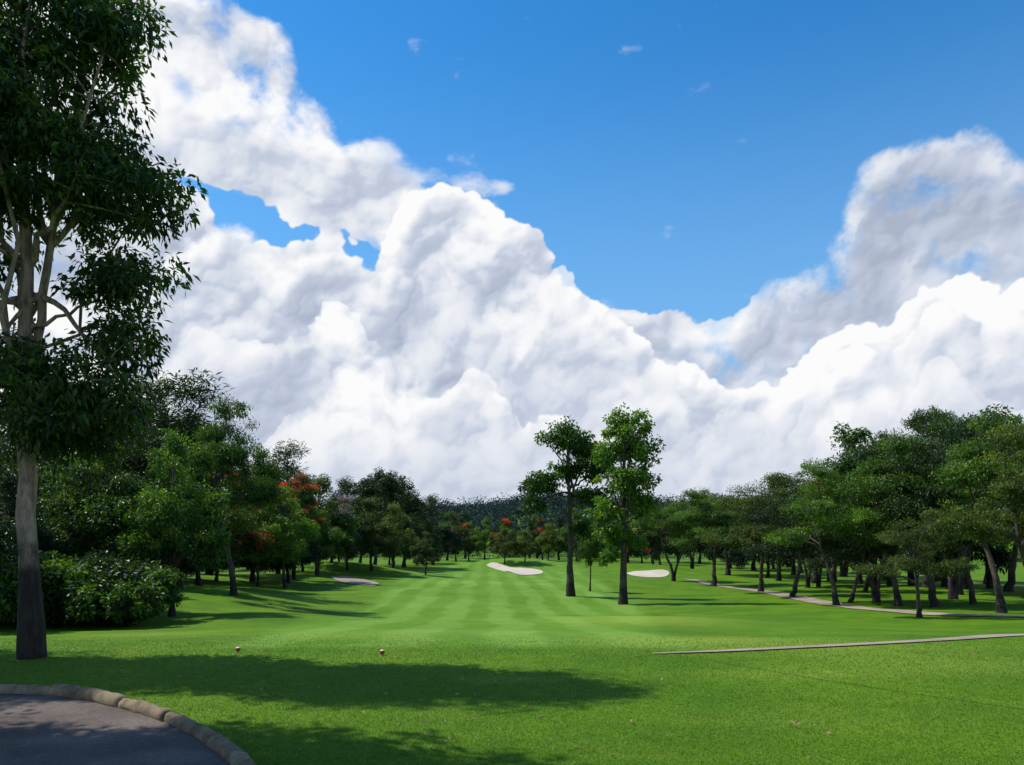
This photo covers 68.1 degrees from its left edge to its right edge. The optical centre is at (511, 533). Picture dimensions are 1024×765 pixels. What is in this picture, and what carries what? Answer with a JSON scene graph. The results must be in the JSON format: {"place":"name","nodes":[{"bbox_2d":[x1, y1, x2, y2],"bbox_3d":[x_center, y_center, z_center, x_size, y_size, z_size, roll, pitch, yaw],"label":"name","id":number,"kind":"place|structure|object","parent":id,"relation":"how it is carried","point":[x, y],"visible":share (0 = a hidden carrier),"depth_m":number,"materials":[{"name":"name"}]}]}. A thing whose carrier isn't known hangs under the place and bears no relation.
{"place":"outdoors","nodes":[
{"label":"outdoors","id":0,"kind":"place"},
{"bbox_2d":[0,693,229,764],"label":"road","id":1,"kind":"structure","parent":0,"point":[35,729],"depth_m":6.64,"materials":[{"name":"grey asphalt"}]},
{"bbox_2d":[16,650,997,754],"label":"fallen leaves","id":2,"kind":"object","parent":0,"point":[456,741],"visible":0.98,"depth_m":7.19,"materials":[{"name":"brown plant"}]},
{"bbox_2d":[0,0,1023,505],"bbox_3d":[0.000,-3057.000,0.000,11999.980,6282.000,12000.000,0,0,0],"label":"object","id":3,"kind":"structure","parent":0,"point":[460,344],"depth_m":5735.69,"materials":[{"name":"white"}]},
{"bbox_2d":[0,505,1023,764],"bbox_3d":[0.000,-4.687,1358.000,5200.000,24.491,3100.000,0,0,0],"label":"ground","id":4,"kind":"structure","parent":0,"point":[464,597],"depth_m":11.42,"materials":[{"name":"green plant"}]},
{"bbox_2d":[0,444,39,542],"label":"broadleaf tree","id":5,"kind":"object","parent":4,"relation":"on","point":[2,463],"visible":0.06,"depth_m":26.56,"materials":[{"name":"green plant"}]},
{"bbox_2d":[0,515,49,583],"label":"broadleaf tree","id":6,"kind":"object","parent":4,"relation":"on","point":[4,536],"visible":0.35,"depth_m":20.80,"materials":[{"name":"green plant"}]},
{"bbox_2d":[0,467,74,562],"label":"broadleaf tree","id":7,"kind":"object","parent":4,"relation":"on","point":[47,540],"visible":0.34,"depth_m":24.10,"materials":[{"name":"green plant"}]},
{"bbox_2d":[0,557,92,626],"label":"shrub","id":8,"kind":"object","parent":4,"relation":"on","point":[61,575],"visible":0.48,"depth_m":20.98,"materials":[{"name":"green plant"}]},
{"bbox_2d":[0,427,96,556],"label":"broadleaf tree","id":9,"kind":"object","parent":4,"relation":"on","point":[10,461],"visible":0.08,"depth_m":29.59,"materials":[{"name":"green plant"}]},
{"bbox_2d":[0,550,98,625],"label":"shrub","id":10,"kind":"object","parent":4,"relation":"on","point":[13,600],"visible":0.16,"depth_m":21.46,"materials":[{"name":"green plant"}]},
{"bbox_2d":[2,410,96,491],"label":"broadleaf tree","id":11,"kind":"object","parent":4,"relation":"on","point":[49,463],"visible":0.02,"depth_m":38.77,"materials":[{"name":"green plant"}]},
{"bbox_2d":[6,443,104,534],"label":"broadleaf tree","id":12,"kind":"object","parent":4,"relation":"on","point":[68,464],"depth_m":35.66,"materials":[{"name":"green plant"}]},
{"bbox_2d":[36,439,150,556],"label":"broadleaf tree","id":13,"kind":"object","parent":4,"relation":"on","point":[95,509],"visible":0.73,"depth_m":26.70,"materials":[{"name":"green plant"}]},
{"bbox_2d":[0,0,207,659],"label":"tall tree","id":14,"kind":"object","parent":4,"relation":"on","point":[37,397],"visible":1,"depth_m":10.78,"materials":[{"name":"green plant"}]},
{"bbox_2d":[40,555,188,626],"bbox_3d":[-11.771,1.841,22.309,4.241,2.432,2.607,0,0,-14],"label":"shrub","id":15,"kind":"object","parent":4,"relation":"on","point":[123,568],"visible":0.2,"depth_m":21.95,"materials":[{"name":"green plant"}]},
{"bbox_2d":[65,548,163,621],"bbox_3d":[-12.947,1.804,24.084,4.755,2.728,2.923,0,0,35],"label":"shrub","id":16,"kind":"object","parent":4,"relation":"on","point":[98,565],"visible":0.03,"depth_m":23.69,"materials":[{"name":"green plant"}]},
{"bbox_2d":[69,533,165,564],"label":"broadleaf tree","id":17,"kind":"object","parent":4,"relation":"on","point":[115,550],"visible":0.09,"depth_m":32.25,"materials":[{"name":"green plant"}]},
{"bbox_2d":[58,569,180,626],"bbox_3d":[-11.299,1.981,21.701,3.518,2.056,2.972,0,0,-4],"label":"shrub","id":18,"kind":"object","parent":4,"relation":"on","point":[135,602],"visible":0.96,"depth_m":20.84,"materials":[{"name":"green plant"}]},
{"bbox_2d":[56,426,186,555],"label":"broadleaf tree","id":19,"kind":"object","parent":4,"relation":"on","point":[139,464],"visible":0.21,"depth_m":37.85,"materials":[{"name":"green plant"}]},
{"bbox_2d":[0,684,255,764],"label":"stone kerb","id":20,"kind":"structure","parent":4,"relation":"on","point":[229,751],"depth_m":7.45,"materials":[{"name":"grey stone"}]},
{"bbox_2d":[103,408,230,505],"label":"broadleaf tree","id":21,"kind":"object","parent":4,"relation":"on","point":[188,430],"visible":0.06,"depth_m":49.91,"materials":[{"name":"green plant"}]},
{"bbox_2d":[135,510,200,583],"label":"broadleaf tree","id":22,"kind":"object","parent":4,"relation":"on","point":[187,568],"visible":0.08,"depth_m":43.82,"materials":[{"name":"green plant"}]},
{"bbox_2d":[114,427,233,616],"bbox_3d":[-11.432,-0.271,25.614,3.847,6.674,3.777,0,0,-21],"label":"broadleaf tree","id":23,"kind":"object","parent":4,"relation":"on","point":[204,545],"visible":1,"depth_m":25.38,"materials":[{"name":"green plant"}]},
{"bbox_2d":[116,367,235,503],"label":"casuarina tree","id":24,"kind":"object","parent":4,"relation":"on","point":[192,393],"visible":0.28,"depth_m":44.75,"materials":[{"name":"green plant"}]},
{"bbox_2d":[131,369,229,507],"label":"casuarina tree","id":25,"kind":"object","parent":4,"relation":"on","point":[167,390],"visible":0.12,"depth_m":47.67,"materials":[{"name":"green plant"}]},
{"bbox_2d":[153,465,257,585],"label":"broadleaf tree","id":26,"kind":"object","parent":4,"relation":"on","point":[197,574],"visible":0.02,"depth_m":45.81,"materials":[{"name":"green plant"}]},
{"bbox_2d":[203,556,254,581],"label":"broadleaf tree","id":27,"kind":"object","parent":4,"relation":"on","point":[245,564],"visible":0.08,"depth_m":55.96,"materials":[{"name":"green plant"}]},
{"bbox_2d":[180,393,287,595],"bbox_3d":[-13.317,-1.650,36.719,5.152,10.038,5.622,0,0,-5],"label":"broadleaf tree","id":28,"kind":"object","parent":4,"relation":"on","point":[216,457],"visible":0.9,"depth_m":35.87,"materials":[{"name":"green plant"}]},
{"bbox_2d":[207,472,275,578],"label":"broadleaf tree","id":29,"kind":"object","parent":4,"relation":"on","point":[254,542],"visible":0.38,"depth_m":41.88,"materials":[{"name":"green plant"}]},
{"bbox_2d":[238,484,285,585],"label":"tree","id":30,"kind":"object","parent":4,"relation":"on","point":[257,565],"visible":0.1,"depth_m":55.85,"materials":[{"name":"green plant"}]},
{"bbox_2d":[237,460,301,581],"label":"broadleaf tree","id":31,"kind":"object","parent":4,"relation":"on","point":[252,578],"visible":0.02,"depth_m":59.32,"materials":[{"name":"green plant"}]},
{"bbox_2d":[249,498,323,582],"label":"broadleaf tree","id":32,"kind":"object","parent":4,"relation":"on","point":[314,550],"visible":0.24,"depth_m":61.89,"materials":[{"name":"green plant"}]},
{"bbox_2d":[255,486,320,588],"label":"broadleaf tree","id":33,"kind":"object","parent":4,"relation":"on","point":[291,549],"visible":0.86,"depth_m":55.53,"materials":[{"name":"green plant"}]},
{"bbox_2d":[262,438,325,516],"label":"casuarina tree","id":34,"kind":"object","parent":4,"relation":"on","point":[290,468],"visible":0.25,"depth_m":82.73,"materials":[{"name":"green plant"}]},
{"bbox_2d":[273,471,328,579],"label":"flame tree","id":35,"kind":"object","parent":4,"relation":"on","point":[304,493],"visible":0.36,"depth_m":65.81,"materials":[{"name":"green plant"}]},
{"bbox_2d":[297,506,344,575],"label":"broadleaf tree","id":36,"kind":"object","parent":4,"relation":"on","point":[329,549],"visible":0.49,"depth_m":73.64,"materials":[{"name":"green plant"}]},
{"bbox_2d":[308,473,362,573],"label":"broadleaf tree","id":37,"kind":"object","parent":4,"relation":"on","point":[339,520],"visible":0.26,"depth_m":77.35,"materials":[{"name":"green plant"}]},
{"bbox_2d":[323,495,366,570],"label":"flowering tree","id":38,"kind":"object","parent":4,"relation":"on","point":[347,507],"visible":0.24,"depth_m":83.78,"materials":[{"name":"green plant"}]},
{"bbox_2d":[322,475,377,561],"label":"broadleaf tree","id":39,"kind":"object","parent":4,"relation":"on","point":[344,485],"visible":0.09,"depth_m":94.09,"materials":[{"name":"green plant"}]},
{"bbox_2d":[331,576,378,585],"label":"sand bunker","id":40,"kind":"object","parent":4,"relation":"on","point":[351,580],"visible":1,"depth_m":67.72},
{"bbox_2d":[338,472,385,562],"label":"broadleaf tree","id":41,"kind":"object","parent":4,"relation":"on","point":[365,496],"visible":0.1,"depth_m":116.66,"materials":[{"name":"green plant"}]},
{"bbox_2d":[350,497,405,570],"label":"broadleaf tree","id":42,"kind":"object","parent":4,"relation":"on","point":[373,531],"visible":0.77,"depth_m":84.32,"materials":[{"name":"green plant"}]},
{"bbox_2d":[351,470,415,564],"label":"broadleaf tree","id":43,"kind":"object","parent":4,"relation":"on","point":[388,488],"visible":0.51,"depth_m":109.14,"materials":[{"name":"green plant"}]},
{"bbox_2d":[381,501,419,567],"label":"broadleaf tree","id":44,"kind":"object","parent":4,"relation":"on","point":[394,511],"visible":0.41,"depth_m":95.77,"materials":[{"name":"green plant"}]},
{"bbox_2d":[373,466,427,565],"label":"broadleaf tree","id":45,"kind":"object","parent":4,"relation":"on","point":[380,473],"visible":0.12,"depth_m":124.22,"materials":[{"name":"green plant"}]},
{"bbox_2d":[385,477,442,567],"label":"broadleaf tree","id":46,"kind":"object","parent":4,"relation":"on","point":[421,526],"visible":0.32,"depth_m":119.50,"materials":[{"name":"green plant"}]},
{"bbox_2d":[408,530,443,574],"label":"tree","id":47,"kind":"object","parent":4,"relation":"on","point":[433,555],"visible":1,"depth_m":88.30,"materials":[{"name":"green plant"}]},
{"bbox_2d":[412,493,468,564],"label":"broadleaf tree","id":48,"kind":"object","parent":4,"relation":"on","point":[452,541],"visible":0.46,"depth_m":147.53,"materials":[{"name":"green plant"}]},
{"bbox_2d":[446,511,477,560],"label":"tree","id":49,"kind":"object","parent":4,"relation":"on","point":[464,530],"visible":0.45,"depth_m":176.63,"materials":[{"name":"green plant"}]},
{"bbox_2d":[456,509,487,558],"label":"broadleaf tree","id":50,"kind":"object","parent":4,"relation":"on","point":[466,515],"visible":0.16,"depth_m":214.22,"materials":[{"name":"green plant"}]},
{"bbox_2d":[463,522,483,560],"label":"broadleaf tree","id":51,"kind":"object","parent":4,"relation":"on","point":[472,538],"visible":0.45,"depth_m":183.89,"materials":[{"name":"green plant"}]},
{"bbox_2d":[469,517,498,559],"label":"broadleaf tree","id":52,"kind":"object","parent":4,"relation":"on","point":[485,535],"visible":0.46,"depth_m":199.39,"materials":[{"name":"green plant"}]},
{"bbox_2d":[489,518,518,554],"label":"flame tree","id":53,"kind":"object","parent":4,"relation":"on","point":[505,523],"visible":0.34,"depth_m":184.48,"materials":[{"name":"green plant"}]},
{"bbox_2d":[490,528,518,562],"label":"tree","id":54,"kind":"object","parent":4,"relation":"on","point":[505,546],"visible":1,"depth_m":125.83,"materials":[{"name":"green plant"}]},
{"bbox_2d":[487,562,542,574],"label":"sand bunker","id":55,"kind":"object","parent":4,"relation":"on","point":[520,571],"visible":0.99,"depth_m":117.89},
{"bbox_2d":[513,519,540,558],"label":"broadleaf tree","id":56,"kind":"object","parent":4,"relation":"on","point":[531,522],"visible":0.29,"depth_m":189.88,"materials":[{"name":"green plant"}]},
{"bbox_2d":[515,530,539,562],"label":"tree","id":57,"kind":"object","parent":4,"relation":"on","point":[524,546],"visible":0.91,"depth_m":126.93,"materials":[{"name":"green plant"}]},
{"bbox_2d":[526,517,558,559],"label":"flame tree","id":58,"kind":"object","parent":4,"relation":"on","point":[541,521],"visible":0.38,"depth_m":189.14,"materials":[{"name":"green plant"}]},
{"bbox_2d":[535,524,561,560],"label":"broadleaf tree","id":59,"kind":"object","parent":4,"relation":"on","point":[548,545],"visible":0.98,"depth_m":179.23,"materials":[{"name":"green plant"}]},
{"bbox_2d":[552,514,573,559],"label":"broadleaf tree","id":60,"kind":"object","parent":4,"relation":"on","point":[560,521],"visible":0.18,"depth_m":199.74,"materials":[{"name":"green plant"}]},
{"bbox_2d":[516,415,617,596],"bbox_3d":[3.823,-1.747,52.038,7.179,12.779,4.005,0,0,0],"label":"fairway tree","id":61,"kind":"object","parent":4,"relation":"on","point":[569,439],"visible":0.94,"depth_m":51.75,"materials":[{"name":"green plant"}]},
{"bbox_2d":[554,508,598,560],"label":"broadleaf tree","id":62,"kind":"object","parent":4,"relation":"on","point":[564,533],"visible":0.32,"depth_m":179.49,"materials":[{"name":"green plant"}]},
{"bbox_2d":[575,515,605,590],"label":"young tree","id":63,"kind":"object","parent":4,"relation":"on","point":[587,549],"visible":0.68,"depth_m":59.89,"materials":[{"name":"green plant"}]},
{"bbox_2d":[601,507,646,562],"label":"broadleaf tree","id":64,"kind":"object","parent":4,"relation":"on","point":[628,524],"visible":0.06,"depth_m":169.46,"materials":[{"name":"green plant"}]},
{"bbox_2d":[583,401,666,604],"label":"fairway tree","id":65,"kind":"object","parent":4,"relation":"on","point":[629,448],"visible":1,"depth_m":44.54,"materials":[{"name":"green plant"}]},
{"bbox_2d":[627,570,668,576],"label":"sand bunker","id":66,"kind":"object","parent":4,"relation":"on","point":[655,573],"visible":1,"depth_m":103.48},
{"bbox_2d":[631,509,670,564],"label":"flame tree","id":67,"kind":"object","parent":4,"relation":"on","point":[652,552],"visible":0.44,"depth_m":118.85,"materials":[{"name":"green plant"}]},
{"bbox_2d":[312,489,1007,539],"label":"distant forest","id":68,"kind":"object","parent":4,"relation":"on","point":[481,510],"visible":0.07,"depth_m":377.38,"materials":[{"name":"green plant"}]},
{"bbox_2d":[637,506,685,564],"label":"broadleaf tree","id":69,"kind":"object","parent":4,"relation":"on","point":[677,553],"visible":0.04,"depth_m":149.04,"materials":[{"name":"green plant"}]},
{"bbox_2d":[630,500,701,580],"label":"spreading tree","id":70,"kind":"object","parent":4,"relation":"on","point":[668,526],"visible":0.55,"depth_m":75.12,"materials":[{"name":"green plant"}]},
{"bbox_2d":[348,547,1021,561],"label":"undergrowth","id":71,"kind":"object","parent":4,"relation":"on","point":[512,555],"visible":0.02,"depth_m":224.62,"materials":[{"name":"green plant"}]},
{"bbox_2d":[676,498,709,563],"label":"broadleaf tree","id":72,"kind":"object","parent":4,"relation":"on","point":[700,549],"visible":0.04,"depth_m":158.60,"materials":[{"name":"green plant"}]},
{"bbox_2d":[664,486,760,585],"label":"spreading tree","id":73,"kind":"object","parent":4,"relation":"on","point":[689,517],"visible":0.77,"depth_m":67.47,"materials":[{"name":"green plant"}]},
{"bbox_2d":[685,493,745,574],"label":"spreading tree","id":74,"kind":"object","parent":4,"relation":"on","point":[727,561],"visible":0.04,"depth_m":99.71,"materials":[{"name":"green plant"}]},
{"bbox_2d":[705,507,759,564],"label":"broadleaf tree","id":75,"kind":"object","parent":4,"relation":"on","point":[719,552],"visible":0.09,"depth_m":117.93,"materials":[{"name":"green plant"}]},
{"bbox_2d":[701,471,814,591],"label":"spreading tree","id":76,"kind":"object","parent":4,"relation":"on","point":[754,534],"visible":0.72,"depth_m":55.86,"materials":[{"name":"green plant"}]},
{"bbox_2d":[730,496,799,577],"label":"broadleaf tree","id":77,"kind":"object","parent":4,"relation":"on","point":[739,560],"visible":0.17,"depth_m":94.29,"materials":[{"name":"green plant"}]},
{"bbox_2d":[729,479,812,580],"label":"spreading tree","id":78,"kind":"object","parent":4,"relation":"on","point":[778,576],"visible":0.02,"depth_m":84.56,"materials":[{"name":"green plant"}]},
{"bbox_2d":[738,483,837,596],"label":"spreading tree","id":79,"kind":"object","parent":4,"relation":"on","point":[756,552],"visible":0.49,"depth_m":49.20,"materials":[{"name":"green plant"}]},
{"bbox_2d":[771,503,835,587],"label":"spreading tree","id":80,"kind":"object","parent":4,"relation":"on","point":[807,580],"visible":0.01,"depth_m":61.84,"materials":[{"name":"green plant"}]},
{"bbox_2d":[767,473,849,583],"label":"spreading tree","id":81,"kind":"object","parent":4,"relation":"on","point":[795,480],"visible":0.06,"depth_m":75.89,"materials":[{"name":"green plant"}]},
{"bbox_2d":[790,479,837,586],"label":"tree","id":82,"kind":"object","parent":4,"relation":"on","point":[818,580],"depth_m":61.92,"materials":[{"name":"green plant"}]},
{"bbox_2d":[762,457,899,604],"bbox_3d":[16.396,0.033,39.548,5.978,8.120,6.882,0,0,-41],"label":"spreading tree","id":83,"kind":"object","parent":4,"relation":"on","point":[837,523],"visible":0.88,"depth_m":39.26,"materials":[{"name":"green plant"}]},
{"bbox_2d":[797,530,902,602],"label":"spreading tree","id":84,"kind":"object","parent":4,"relation":"on","point":[816,563],"visible":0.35,"depth_m":42.20,"materials":[{"name":"green plant"}]},
{"bbox_2d":[818,421,905,584],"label":"broadleaf tree","id":85,"kind":"object","parent":4,"relation":"on","point":[852,441],"visible":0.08,"depth_m":62.12,"materials":[{"name":"green plant"}]},
{"bbox_2d":[809,469,916,602],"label":"spreading tree","id":86,"kind":"object","parent":4,"relation":"on","point":[875,594],"visible":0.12,"depth_m":41.43,"materials":[{"name":"green plant"}]},
{"bbox_2d":[830,520,902,591],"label":"spreading tree","id":87,"kind":"object","parent":4,"relation":"on","point":[866,584],"visible":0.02,"depth_m":53.77,"materials":[{"name":"green plant"}]},
{"bbox_2d":[827,408,937,585],"bbox_3d":[30.619,-2.435,59.792,9.937,14.172,9.373,0,0,7],"label":"spreading tree","id":88,"kind":"object","parent":4,"relation":"on","point":[864,451],"visible":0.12,"depth_m":58.92,"materials":[{"name":"green plant"}]},
{"bbox_2d":[839,432,964,606],"bbox_3d":[19.880,-0.540,38.713,6.077,9.193,6.631,0,0,21],"label":"spreading tree","id":89,"kind":"object","parent":4,"relation":"on","point":[876,491],"visible":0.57,"depth_m":37.35,"materials":[{"name":"green plant"}]},
{"bbox_2d":[879,429,927,586],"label":"spreading tree","id":90,"kind":"object","parent":4,"relation":"on","point":[924,583],"visible":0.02,"depth_m":57.91,"materials":[{"name":"green plant"}]},
{"bbox_2d":[853,508,980,617],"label":"spreading tree","id":91,"kind":"object","parent":4,"relation":"on","point":[916,565],"visible":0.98,"depth_m":27.73,"materials":[{"name":"green plant"}]},
{"bbox_2d":[908,405,971,588],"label":"spreading tree","id":92,"kind":"object","parent":4,"relation":"on","point":[968,551],"visible":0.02,"depth_m":56.35,"materials":[{"name":"green plant"}]},
{"bbox_2d":[868,412,1018,606],"bbox_3d":[20.905,-0.790,36.971,6.767,9.624,7.984,0,0,26],"label":"spreading tree","id":93,"kind":"object","parent":4,"relation":"on","point":[901,507],"visible":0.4,"depth_m":36.06,"materials":[{"name":"green plant"}]},
{"bbox_2d":[869,409,1023,598],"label":"spreading tree","id":94,"kind":"object","parent":4,"relation":"on","point":[953,587],"visible":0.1,"depth_m":43.28,"materials":[{"name":"green plant"}]},
{"bbox_2d":[892,542,1017,586],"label":"broadleaf tree","id":95,"kind":"object","parent":4,"relation":"on","point":[999,555],"visible":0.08,"depth_m":59.38,"materials":[{"name":"green plant"}]},
{"bbox_2d":[915,474,1022,604],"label":"spreading tree","id":96,"kind":"object","parent":4,"relation":"on","point":[972,599],"visible":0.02,"depth_m":38.84,"materials":[{"name":"green plant"}]},
{"bbox_2d":[920,407,1023,612],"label":"spreading tree","id":97,"kind":"object","parent":4,"relation":"on","point":[974,471],"visible":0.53,"depth_m":31.06,"materials":[{"name":"green plant"}]},
{"bbox_2d":[927,403,1019,594],"bbox_3d":[29.683,-1.882,50.578,10.375,12.777,9.825,0,0,16],"label":"broadleaf tree","id":98,"kind":"object","parent":4,"relation":"on","point":[961,591],"visible":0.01,"depth_m":47.80,"materials":[{"name":"green plant"}]},
{"bbox_2d":[927,420,1023,566],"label":"spreading tree","id":99,"kind":"object","parent":4,"relation":"on","point":[1010,524],"visible":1,"depth_m":26.32,"materials":[{"name":"green plant"}]},
{"bbox_2d":[986,542,993,588],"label":"broadleaf tree","id":100,"kind":"object","parent":4,"relation":"on","point":[989,582],"depth_m":59.86,"materials":[{"name":"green plant"}]},
{"bbox_2d":[983,418,1019,591],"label":"spreading tree","id":101,"kind":"object","parent":4,"relation":"on","point":[1008,586],"depth_m":51.95,"materials":[{"name":"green plant"}]},
{"bbox_2d":[657,634,1023,652],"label":"cart path","id":102,"kind":"structure","parent":0,"point":[947,638],"depth_m":12.86,"materials":[{"name":"concrete"}]},
{"bbox_2d":[687,579,1023,616],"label":"cart path","id":103,"kind":"structure","parent":0,"point":[806,599],"depth_m":40.36,"materials":[{"name":"concrete"}]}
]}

